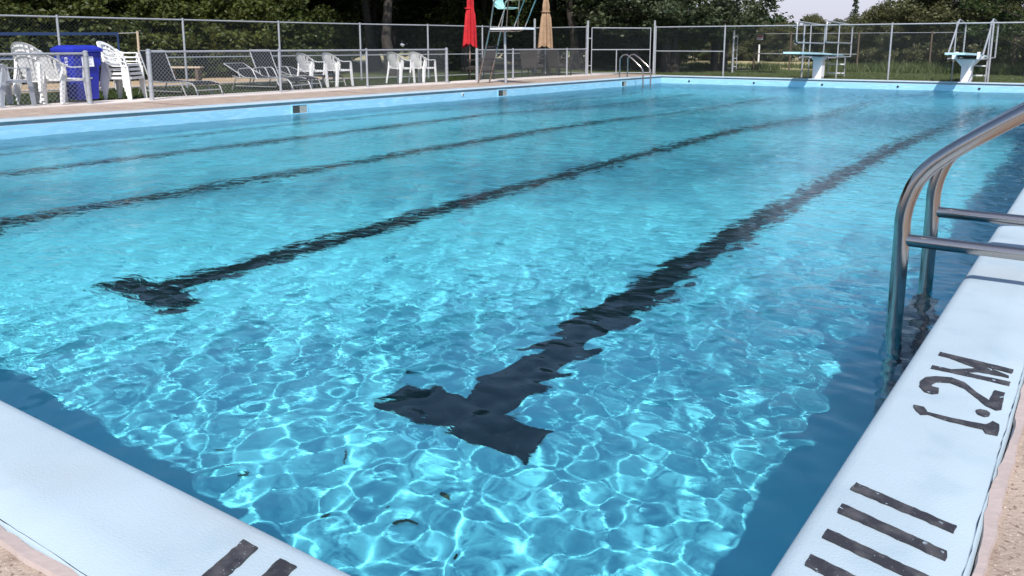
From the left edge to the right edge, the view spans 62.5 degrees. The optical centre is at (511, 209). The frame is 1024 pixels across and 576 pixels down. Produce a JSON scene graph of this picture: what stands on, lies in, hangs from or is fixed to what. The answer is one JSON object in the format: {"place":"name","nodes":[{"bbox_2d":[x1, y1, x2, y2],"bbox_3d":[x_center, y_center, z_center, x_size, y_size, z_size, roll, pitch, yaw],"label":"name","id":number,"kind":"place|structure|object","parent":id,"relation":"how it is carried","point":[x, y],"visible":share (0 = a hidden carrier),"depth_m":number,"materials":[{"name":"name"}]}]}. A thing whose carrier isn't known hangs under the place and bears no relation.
{"place":"outdoors","nodes":[
{"label":"outdoors","id":0,"kind":"place"},
{"bbox_2d":[0,546,46,575],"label":"pool deck","id":1,"kind":"structure","parent":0,"point":[11,564],"depth_m":1.67,"materials":[{"name":"concrete"}]},
{"bbox_2d":[0,526,78,575],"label":"joint sealant","id":2,"kind":"object","parent":1,"relation":"on","point":[19,549],"visible":1,"depth_m":1.68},
{"bbox_2d":[0,31,139,58],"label":"volleyball net","id":3,"kind":"object","parent":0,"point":[68,33],"visible":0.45,"depth_m":20.53,"materials":[{"name":"blue fabric"},{"name":"netting cord"},{"name":"painted metal"}]},
{"bbox_2d":[5,76,341,94],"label":"sand path","id":4,"kind":"structure","parent":0,"point":[57,86],"depth_m":23.18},
{"bbox_2d":[171,66,203,80],"bbox_3d":[-8.841,-3.667,22.873,0.900,0.440,0.320,0,11,0],"label":"wooden bench","id":5,"kind":"object","parent":4,"relation":"on","point":[199,68],"visible":0.43,"depth_m":22.83,"materials":[{"name":"brown wood"}]},
{"bbox_2d":[5,71,578,105],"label":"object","id":6,"kind":"structure","parent":0,"point":[112,92],"depth_m":20.10,"materials":[{"name":"beige concrete"}]},
{"bbox_2d":[0,74,610,110],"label":"concrete apron","id":7,"kind":"object","parent":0,"point":[67,104],"visible":0.33,"depth_m":17.33,"materials":[{"name":"concrete"}]},
{"bbox_2d":[0,64,36,107],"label":"plastic chair","id":8,"kind":"object","parent":7,"relation":"on","point":[7,87],"visible":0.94,"depth_m":13.81,"materials":[{"name":"plastic"}]},
{"bbox_2d":[37,55,86,103],"bbox_3d":[-7.721,-2.244,14.420,0.618,0.830,0.641,5,12,23],"label":"plastic chair","id":9,"kind":"object","parent":7,"relation":"on","point":[40,59],"visible":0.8,"depth_m":14.21,"materials":[{"name":"plastic"}]},
{"bbox_2d":[101,56,147,99],"bbox_3d":[-7.264,-2.485,15.708,0.641,0.830,0.618,1,11,4],"label":"plastic chair","id":10,"kind":"object","parent":7,"relation":"on","point":[120,85],"visible":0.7,"depth_m":15.52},
{"bbox_2d":[101,52,145,95],"bbox_3d":[-7.286,-2.562,15.695,0.641,0.830,0.618,1,11,4],"label":"plastic chair","id":11,"kind":"object","parent":10,"relation":"on","point":[120,73],"visible":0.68,"depth_m":15.50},
{"bbox_2d":[101,46,143,91],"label":"plastic chair","id":12,"kind":"object","parent":11,"relation":"on","point":[119,69],"visible":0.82,"depth_m":15.50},
{"bbox_2d":[96,41,142,86],"bbox_3d":[-7.330,-2.715,15.668,0.641,0.830,0.618,1,11,4],"label":"plastic chair","id":13,"kind":"object","parent":12,"relation":"on","point":[100,44],"visible":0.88,"depth_m":15.49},
{"bbox_2d":[546,50,572,75],"bbox_3d":[1.544,-4.844,27.738,0.635,0.900,0.670,-8,14,-35],"label":"wicker armchair","id":14,"kind":"object","parent":7,"relation":"on","point":[553,60],"visible":0.68,"depth_m":27.57,"materials":[{"name":"wicker"}]},
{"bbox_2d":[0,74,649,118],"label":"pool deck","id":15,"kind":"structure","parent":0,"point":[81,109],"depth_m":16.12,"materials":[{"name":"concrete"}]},
{"bbox_2d":[463,0,476,79],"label":"closed umbrella","id":16,"kind":"object","parent":15,"relation":"on","point":[469,36],"visible":1,"depth_m":24.45,"materials":[{"name":"red"}]},
{"bbox_2d":[477,0,535,83],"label":"lifeguard chair","id":17,"kind":"object","parent":15,"relation":"on","point":[498,4],"visible":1,"depth_m":21.89,"materials":[{"name":"metal"}]},
{"bbox_2d":[538,0,552,75],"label":"closed umbrella","id":18,"kind":"object","parent":15,"relation":"on","point":[545,39],"visible":0.92,"depth_m":28.20,"materials":[{"name":"fabric"}]},
{"bbox_2d":[619,54,651,85],"bbox_3d":[3.832,-3.830,26.228,0.893,2.022,0.568,8,13,34],"label":"pool ladder","id":19,"kind":"object","parent":15,"relation":"attached to","point":[637,64],"visible":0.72,"depth_m":26.11,"materials":[{"name":"metal"}]},
{"bbox_2d":[945,19,998,81],"bbox_3d":[12.471,-4.365,23.059,0.886,1.736,4.740,8,13,34],"label":"diving board","id":20,"kind":"object","parent":15,"relation":"on","point":[969,62],"visible":0.95,"depth_m":23.16,"materials":[{"name":"white"}]},
{"bbox_2d":[0,83,1023,575],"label":"water","id":21,"kind":"structure","parent":0,"point":[630,331],"depth_m":4.07,"materials":[{"name":"liquid"}]},
{"bbox_2d":[0,78,1023,438],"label":"pool wall","id":22,"kind":"structure","parent":0,"point":[10,132],"depth_m":17.27,"materials":[{"name":"paint"}]},
{"bbox_2d":[291,103,307,113],"bbox_3d":[-3.911,-1.859,15.533,0.032,0.180,0.380,8,13,34],"label":"pool skimmer","id":23,"kind":"object","parent":22,"relation":"attached to","point":[298,108],"visible":1,"depth_m":15.52,"materials":[{"name":"paint"}]},
{"bbox_2d":[0,75,1023,575],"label":"pool coping","id":24,"kind":"object","parent":22,"relation":"on","point":[906,493],"visible":1,"depth_m":1.96,"materials":[{"name":"paint"}]},
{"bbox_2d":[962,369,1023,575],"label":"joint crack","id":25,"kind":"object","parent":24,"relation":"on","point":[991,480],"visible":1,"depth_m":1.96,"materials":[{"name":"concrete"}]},
{"bbox_2d":[6,45,1020,102],"bbox_3d":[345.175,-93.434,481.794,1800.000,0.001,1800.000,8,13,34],"label":"lawn","id":26,"kind":"structure","parent":0,"point":[600,69],"depth_m":32.98,"materials":[{"name":"green plant"}]},
{"bbox_2d":[0,0,49,84],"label":"leafy shrub","id":27,"kind":"object","parent":26,"relation":"on","point":[10,9],"visible":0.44,"depth_m":21.85,"materials":[{"name":"green plant"}]},
{"bbox_2d":[15,56,68,104],"bbox_3d":[-8.194,-2.247,14.591,0.618,0.830,0.641,2,11,10],"label":"plastic chair","id":28,"kind":"object","parent":26,"relation":"on","point":[26,59],"visible":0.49,"depth_m":14.39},
{"bbox_2d":[13,51,66,100],"bbox_3d":[-8.198,-2.320,14.555,0.618,0.830,0.641,2,11,10],"label":"plastic chair","id":29,"kind":"object","parent":28,"relation":"on","point":[21,76],"visible":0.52,"depth_m":14.41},
{"bbox_2d":[12,46,65,95],"bbox_3d":[-8.201,-2.392,14.518,0.618,0.830,0.641,2,11,10],"label":"plastic chair","id":30,"kind":"object","parent":29,"relation":"on","point":[16,49],"visible":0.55,"depth_m":14.33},
{"bbox_2d":[10,42,60,91],"bbox_3d":[-8.205,-2.465,14.482,0.618,0.830,0.641,2,11,10],"label":"plastic chair","id":31,"kind":"object","parent":30,"relation":"on","point":[26,45],"visible":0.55,"depth_m":14.29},
{"bbox_2d":[0,50,92,106],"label":"fence","id":32,"kind":"object","parent":26,"relation":"on","point":[86,67],"visible":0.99,"depth_m":13.92,"materials":[{"name":"metal"}]},
{"bbox_2d":[4,0,119,29],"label":"broadleaf tree","id":33,"kind":"object","parent":26,"relation":"on","point":[18,1],"depth_m":25.40,"materials":[{"name":"green plant"}]},
{"bbox_2d":[5,0,145,80],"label":"leafy shrub","id":34,"kind":"object","parent":26,"relation":"on","point":[84,8],"visible":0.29,"depth_m":23.73,"materials":[{"name":"green plant"}]},
{"bbox_2d":[50,45,102,100],"bbox_3d":[-7.760,-2.439,15.098,0.715,1.000,0.573,7,13,30],"label":"wheeled bin","id":35,"kind":"object","parent":26,"relation":"on","point":[94,54],"visible":0.56,"depth_m":14.90,"materials":[{"name":"blue plastic"}]},
{"bbox_2d":[52,0,205,65],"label":"broadleaf tree","id":36,"kind":"object","parent":26,"relation":"on","point":[123,4],"visible":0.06,"depth_m":26.43,"materials":[{"name":"green plant"}]},
{"bbox_2d":[112,0,214,79],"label":"leafy shrub","id":37,"kind":"object","parent":26,"relation":"on","point":[170,9],"visible":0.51,"depth_m":25.31,"materials":[{"name":"green plant"}]},
{"bbox_2d":[138,50,222,95],"bbox_3d":[-6.802,-2.795,17.240,1.812,0.921,0.688,6,13,29],"label":"sun lounger","id":38,"kind":"object","parent":26,"relation":"on","point":[160,69],"visible":0.68,"depth_m":17.44,"materials":[{"name":"plastic"}]},
{"bbox_2d":[179,0,288,77],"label":"leafy shrub","id":39,"kind":"object","parent":26,"relation":"on","point":[248,10],"visible":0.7,"depth_m":26.73,"materials":[{"name":"green plant"}]},
{"bbox_2d":[223,63,311,89],"bbox_3d":[-5.589,-3.045,19.303,2.013,0.618,0.728,5,12,25],"label":"sun lounger","id":40,"kind":"object","parent":26,"relation":"on","point":[250,74],"visible":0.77,"depth_m":19.36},
{"bbox_2d":[248,49,321,89],"bbox_3d":[-5.365,-3.305,19.842,1.812,0.921,0.728,7,13,30],"label":"sun lounger","id":41,"kind":"object","parent":26,"relation":"on","point":[265,64],"visible":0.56,"depth_m":20.08,"materials":[{"name":"plastic"}]},
{"bbox_2d":[0,14,586,92],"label":"tall fence","id":42,"kind":"object","parent":26,"relation":"on","point":[57,17],"visible":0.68,"depth_m":22.08,"materials":[{"name":"metal"}]},
{"bbox_2d":[587,21,655,74],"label":"chain link gate","id":43,"kind":"structure","parent":42,"relation":"attached to","point":[653,66],"depth_m":28.55,"materials":[{"name":"metal"}]},
{"bbox_2d":[145,48,448,99],"bbox_3d":[-4.166,-3.118,18.832,0.122,0.971,8.675,8,13,34],"label":"fence","id":44,"kind":"object","parent":26,"relation":"on","point":[150,74],"visible":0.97,"depth_m":17.84,"materials":[{"name":"metal"}]},
{"bbox_2d":[259,0,340,73],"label":"leafy shrub","id":45,"kind":"object","parent":26,"relation":"on","point":[292,11],"visible":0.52,"depth_m":29.29,"materials":[{"name":"green plant"}]},
{"bbox_2d":[254,0,365,60],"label":"broadleaf tree","id":46,"kind":"object","parent":26,"relation":"on","point":[345,17],"visible":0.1,"depth_m":33.72,"materials":[{"name":"green plant"}]},
{"bbox_2d":[277,66,345,86],"bbox_3d":[-5.111,-3.333,21.137,2.066,0.478,0.688,8,13,34],"label":"sun lounger","id":47,"kind":"object","parent":26,"relation":"on","point":[284,69],"visible":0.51,"depth_m":21.22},
{"bbox_2d":[295,53,328,87],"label":"plastic chair","id":48,"kind":"object","parent":26,"relation":"on","point":[311,68],"visible":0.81,"depth_m":19.99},
{"bbox_2d":[289,4,368,72],"bbox_3d":[-7.165,-6.503,32.193,3.216,2.672,3.293,-6,13,-28],"label":"leafy shrub","id":49,"kind":"object","parent":26,"relation":"on","point":[325,13],"visible":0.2,"depth_m":31.84,"materials":[{"name":"green plant"}]},
{"bbox_2d":[306,0,358,15],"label":"broadleaf tree","id":50,"kind":"object","parent":26,"relation":"on","point":[316,2],"visible":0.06,"depth_m":37.13,"materials":[{"name":"green plant"}]},
{"bbox_2d":[23,0,647,57],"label":"dark woods","id":51,"kind":"object","parent":26,"relation":"on","point":[404,39],"visible":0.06,"depth_m":48.69,"materials":[{"name":"green plant"}]},
{"bbox_2d":[322,52,353,86],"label":"plastic chair","id":52,"kind":"object","parent":26,"relation":"on","point":[335,69],"visible":0.77,"depth_m":20.59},
{"bbox_2d":[362,0,379,70],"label":"shade tree","id":53,"kind":"object","parent":26,"relation":"on","point":[366,14],"visible":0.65,"depth_m":32.88,"materials":[{"name":"brown plant"}]},
{"bbox_2d":[308,0,441,67],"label":"broadleaf tree","id":54,"kind":"object","parent":26,"relation":"on","point":[376,10],"visible":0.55,"depth_m":38.18,"materials":[{"name":"green plant"}]},
{"bbox_2d":[320,0,439,60],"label":"broadleaf tree","id":55,"kind":"object","parent":26,"relation":"on","point":[394,33],"visible":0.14,"depth_m":41.18,"materials":[{"name":"green plant"}]},
{"bbox_2d":[381,0,396,75],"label":"shade tree","id":56,"kind":"object","parent":26,"relation":"on","point":[387,12],"visible":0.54,"depth_m":28.50,"materials":[{"name":"brown plant"}]},
{"bbox_2d":[386,52,415,83],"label":"plastic chair","id":57,"kind":"object","parent":26,"relation":"on","point":[396,66],"visible":0.84,"depth_m":22.29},
{"bbox_2d":[408,52,436,82],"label":"plastic chair","id":58,"kind":"object","parent":26,"relation":"on","point":[423,68],"visible":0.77,"depth_m":22.59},
{"bbox_2d":[407,0,507,69],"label":"leafy shrub","id":59,"kind":"object","parent":26,"relation":"on","point":[449,12],"visible":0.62,"depth_m":34.39,"materials":[{"name":"green plant"}]},
{"bbox_2d":[403,0,512,24],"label":"broadleaf tree","id":60,"kind":"object","parent":26,"relation":"on","point":[478,4],"visible":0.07,"depth_m":38.72,"materials":[{"name":"green plant"}]},
{"bbox_2d":[403,4,520,45],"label":"broadleaf tree","id":61,"kind":"object","parent":26,"relation":"on","point":[504,22],"visible":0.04,"depth_m":48.22,"materials":[{"name":"green plant"}]},
{"bbox_2d":[461,31,471,70],"bbox_3d":[-1.635,-10.253,32.202,7.627,10.079,7.206,1,11,7],"label":"shade tree","id":62,"kind":"object","parent":26,"relation":"on","point":[464,51],"visible":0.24,"depth_m":33.07,"materials":[{"name":"brown plant"}]},
{"bbox_2d":[467,51,494,79],"bbox_3d":[-0.861,-4.221,24.564,0.635,0.900,0.670,-9,14,-37],"label":"wicker armchair","id":63,"kind":"object","parent":26,"relation":"on","point":[488,54],"visible":0.54,"depth_m":24.56,"materials":[{"name":"wicker"}]},
{"bbox_2d":[480,0,488,42],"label":"shade tree","id":64,"kind":"object","parent":26,"relation":"on","point":[483,6],"visible":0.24,"depth_m":36.96,"materials":[{"name":"brown plant"}]},
{"bbox_2d":[475,48,586,80],"bbox_3d":[0.724,-4.456,25.705,0.143,0.951,6.279,7,13,33],"label":"fence","id":65,"kind":"object","parent":26,"relation":"on","point":[477,50],"visible":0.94,"depth_m":25.33,"materials":[{"name":"metal"}]},
{"bbox_2d":[519,50,545,75],"bbox_3d":[0.653,-4.729,27.150,0.670,0.900,0.635,6,13,29],"label":"wicker armchair","id":66,"kind":"object","parent":26,"relation":"on","point":[528,60],"visible":0.81,"depth_m":26.92,"materials":[{"name":"wicker"}]},
{"bbox_2d":[501,8,570,67],"bbox_3d":[1.206,-7.737,38.241,3.338,2.773,3.418,8,14,36],"label":"leafy shrub","id":67,"kind":"object","parent":26,"relation":"on","point":[536,15],"visible":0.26,"depth_m":37.80,"materials":[{"name":"green plant"}]},
{"bbox_2d":[530,48,549,72],"bbox_3d":[0.984,-5.123,29.160,0.670,0.900,0.635,-1,11,-6],"label":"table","id":68,"kind":"object","parent":26,"relation":"on","point":[540,56],"visible":0.16,"depth_m":29.34,"materials":[{"name":"black plastic"}]},
{"bbox_2d":[512,0,594,44],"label":"broadleaf tree","id":69,"kind":"object","parent":26,"relation":"on","point":[554,7],"visible":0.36,"depth_m":43.52,"materials":[{"name":"green plant"}]},
{"bbox_2d":[566,0,578,69],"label":"shade tree","id":70,"kind":"object","parent":26,"relation":"on","point":[571,23],"visible":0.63,"depth_m":34.90,"materials":[{"name":"brown plant"}]},
{"bbox_2d":[551,0,599,25],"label":"broadleaf tree","id":71,"kind":"object","parent":26,"relation":"on","point":[584,1],"visible":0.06,"depth_m":49.93,"materials":[{"name":"green plant"}]},
{"bbox_2d":[578,1,652,65],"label":"leafy shrub","id":72,"kind":"object","parent":26,"relation":"on","point":[605,53],"visible":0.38,"depth_m":40.90,"materials":[{"name":"green plant"}]},
{"bbox_2d":[617,39,626,65],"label":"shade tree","id":73,"kind":"object","parent":26,"relation":"on","point":[624,60],"visible":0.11,"depth_m":40.17,"materials":[{"name":"brown plant"}]},
{"bbox_2d":[562,0,695,70],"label":"cottonwood tree","id":74,"kind":"object","parent":26,"relation":"on","point":[603,12],"visible":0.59,"depth_m":32.37,"materials":[{"name":"green plant"}]},
{"bbox_2d":[656,37,662,68],"bbox_3d":[6.643,-11.858,35.171,8.678,12.137,9.185,7,13,32],"label":"shade tree","id":75,"kind":"object","parent":26,"relation":"on","point":[658,61],"visible":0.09,"depth_m":35.91,"materials":[{"name":"plant"}]},
{"bbox_2d":[609,0,771,72],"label":"cottonwood tree","id":76,"kind":"object","parent":26,"relation":"on","point":[661,13],"visible":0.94,"depth_m":30.49,"materials":[{"name":"green plant"}]},
{"bbox_2d":[682,0,783,70],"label":"cottonwood tree","id":77,"kind":"object","parent":26,"relation":"on","point":[754,9],"visible":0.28,"depth_m":32.63,"materials":[{"name":"green plant"}]},
{"bbox_2d":[731,31,737,71],"bbox_3d":[8.214,-5.833,31.122,0.193,1.570,0.074,2,11,11],"label":"steel gate post","id":78,"kind":"object","parent":26,"relation":"on","point":[732,64],"visible":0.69,"depth_m":31.12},
{"bbox_2d":[565,58,1023,75],"bbox_3d":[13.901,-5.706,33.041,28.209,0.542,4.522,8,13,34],"label":"tall weeds","id":79,"kind":"object","parent":26,"relation":"on","point":[896,68],"visible":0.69,"depth_m":31.69,"materials":[{"name":"plant"}]},
{"bbox_2d":[578,68,1023,82],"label":"lawn grass","id":80,"kind":"structure","parent":26,"relation":"on","point":[905,76],"depth_m":28.30,"materials":[{"name":"plant"}]},
{"bbox_2d":[783,20,852,78],"bbox_3d":[9.070,-4.756,25.140,0.886,1.702,4.790,8,13,34],"label":"diving board","id":81,"kind":"object","parent":26,"relation":"on","point":[818,59],"visible":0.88,"depth_m":25.43,"materials":[{"name":"white"}]},
{"bbox_2d":[654,21,1023,81],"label":"tall fence","id":82,"kind":"object","parent":26,"relation":"on","point":[912,24],"visible":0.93,"depth_m":25.48,"materials":[{"name":"metal"}]},
{"bbox_2d":[753,31,1022,69],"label":"field fence","id":83,"kind":"object","parent":26,"relation":"on","point":[859,39],"visible":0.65,"depth_m":33.20,"materials":[{"name":"metal"}]},
{"bbox_2d":[958,0,1023,75],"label":"broadleaf tree","id":84,"kind":"object","parent":26,"relation":"on","point":[1006,16],"visible":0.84,"depth_m":28.21,"materials":[{"name":"green plant"}]},
{"bbox_2d":[352,53,941,69],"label":"dry field","id":85,"kind":"structure","parent":0,"point":[497,62],"depth_m":51.73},
{"bbox_2d":[644,38,695,64],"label":"leafy shrub","id":86,"kind":"object","parent":85,"relation":"on","point":[686,54],"visible":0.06,"depth_m":41.31,"materials":[{"name":"green plant"}]},
{"bbox_2d":[576,9,808,59],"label":"hedge row","id":87,"kind":"object","parent":85,"relation":"on","point":[773,21],"visible":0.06,"depth_m":55.44,"materials":[{"name":"green plant"}]},
{"bbox_2d":[692,41,710,60],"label":"olive shrub","id":88,"kind":"object","parent":85,"relation":"on","point":[706,57],"visible":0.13,"depth_m":54.23,"materials":[{"name":"green plant"}]},
{"bbox_2d":[701,39,739,60],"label":"olive shrub","id":89,"kind":"object","parent":85,"relation":"on","point":[720,48],"visible":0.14,"depth_m":52.89,"materials":[{"name":"green plant"}]},
{"bbox_2d":[728,20,768,60],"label":"olive shrub","id":90,"kind":"object","parent":85,"relation":"on","point":[745,54],"visible":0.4,"depth_m":53.31,"materials":[{"name":"green plant"}]},
{"bbox_2d":[751,24,780,60],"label":"olive shrub","id":91,"kind":"object","parent":85,"relation":"on","point":[768,29],"visible":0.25,"depth_m":51.91,"materials":[{"name":"green plant"}]},
{"bbox_2d":[761,21,802,61],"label":"olive shrub","id":92,"kind":"object","parent":85,"relation":"on","point":[783,29],"visible":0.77,"depth_m":50.62,"materials":[{"name":"green plant"}]},
{"bbox_2d":[787,13,829,61],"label":"olive shrub","id":93,"kind":"object","parent":85,"relation":"on","point":[812,18],"visible":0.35,"depth_m":51.09,"materials":[{"name":"green plant"}]},
{"bbox_2d":[805,18,838,60],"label":"olive shrub","id":94,"kind":"object","parent":85,"relation":"on","point":[818,28],"visible":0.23,"depth_m":49.79,"materials":[{"name":"green plant"}]},
{"bbox_2d":[820,19,856,60],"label":"olive shrub","id":95,"kind":"object","parent":85,"relation":"on","point":[841,20],"visible":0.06,"depth_m":49.18,"materials":[{"name":"green plant"}]},
{"bbox_2d":[823,22,856,62],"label":"olive shrub","id":96,"kind":"object","parent":85,"relation":"on","point":[840,45],"visible":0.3,"depth_m":42.43,"materials":[{"name":"green plant"}]},
{"bbox_2d":[849,0,859,49],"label":"fir tree","id":97,"kind":"object","parent":85,"relation":"on","point":[856,7],"visible":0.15,"depth_m":57.66,"materials":[{"name":"green plant"}]},
{"bbox_2d":[831,14,884,63],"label":"olive shrub","id":98,"kind":"object","parent":85,"relation":"on","point":[855,20],"visible":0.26,"depth_m":41.97,"materials":[{"name":"green plant"}]},
{"bbox_2d":[842,6,892,64],"bbox_3d":[17.334,-8.211,40.056,3.180,2.917,2.920,-9,14,-38],"label":"olive shrub","id":99,"kind":"object","parent":85,"relation":"on","point":[869,14],"visible":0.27,"depth_m":39.82,"materials":[{"name":"green plant"}]},
{"bbox_2d":[854,0,923,64],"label":"olive shrub","id":100,"kind":"object","parent":85,"relation":"on","point":[883,11],"visible":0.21,"depth_m":37.93,"materials":[{"name":"green plant"}]},
{"bbox_2d":[867,5,939,64],"bbox_3d":[16.774,-7.377,36.079,2.808,2.805,3.058,3,12,16],"label":"olive shrub","id":101,"kind":"object","parent":85,"relation":"on","point":[906,16],"visible":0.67,"depth_m":35.54,"materials":[{"name":"green plant"}]},
{"bbox_2d":[882,0,971,65],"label":"olive shrub","id":102,"kind":"object","parent":85,"relation":"on","point":[936,16],"visible":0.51,"depth_m":35.11,"materials":[{"name":"green plant"}]},
{"bbox_2d":[918,0,1023,66],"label":"olive shrub","id":103,"kind":"object","parent":85,"relation":"on","point":[931,4],"visible":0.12,"depth_m":35.16,"materials":[{"name":"green plant"}]},
{"bbox_2d":[932,0,1023,67],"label":"olive shrub","id":104,"kind":"object","parent":85,"relation":"on","point":[955,16],"visible":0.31,"depth_m":33.01,"materials":[{"name":"green plant"}]},
{"bbox_2d":[966,0,1023,66],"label":"olive shrub","id":105,"kind":"object","parent":85,"relation":"on","point":[1018,51],"visible":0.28,"depth_m":33.68,"materials":[{"name":"green plant"}]},
{"bbox_2d":[400,0,1022,44],"label":"sky","id":106,"kind":"structure","parent":0,"point":[830,10],"materials":[{"name":"white"}]},
{"bbox_2d":[985,429,1023,575],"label":"pool deck","id":107,"kind":"structure","parent":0,"point":[1006,558],"depth_m":1.79,"materials":[{"name":"concrete"}]},
{"bbox_2d":[886,102,1023,328],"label":"pool ladder","id":108,"kind":"object","parent":107,"relation":"attached to","point":[933,169],"visible":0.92,"depth_m":3.71,"materials":[{"name":"metal"}]},
{"bbox_2d":[971,381,1023,575],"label":"joint sealant","id":109,"kind":"object","parent":107,"relation":"on","point":[993,510],"visible":0.91,"depth_m":1.91,"materials":[{"name":"rubber"}]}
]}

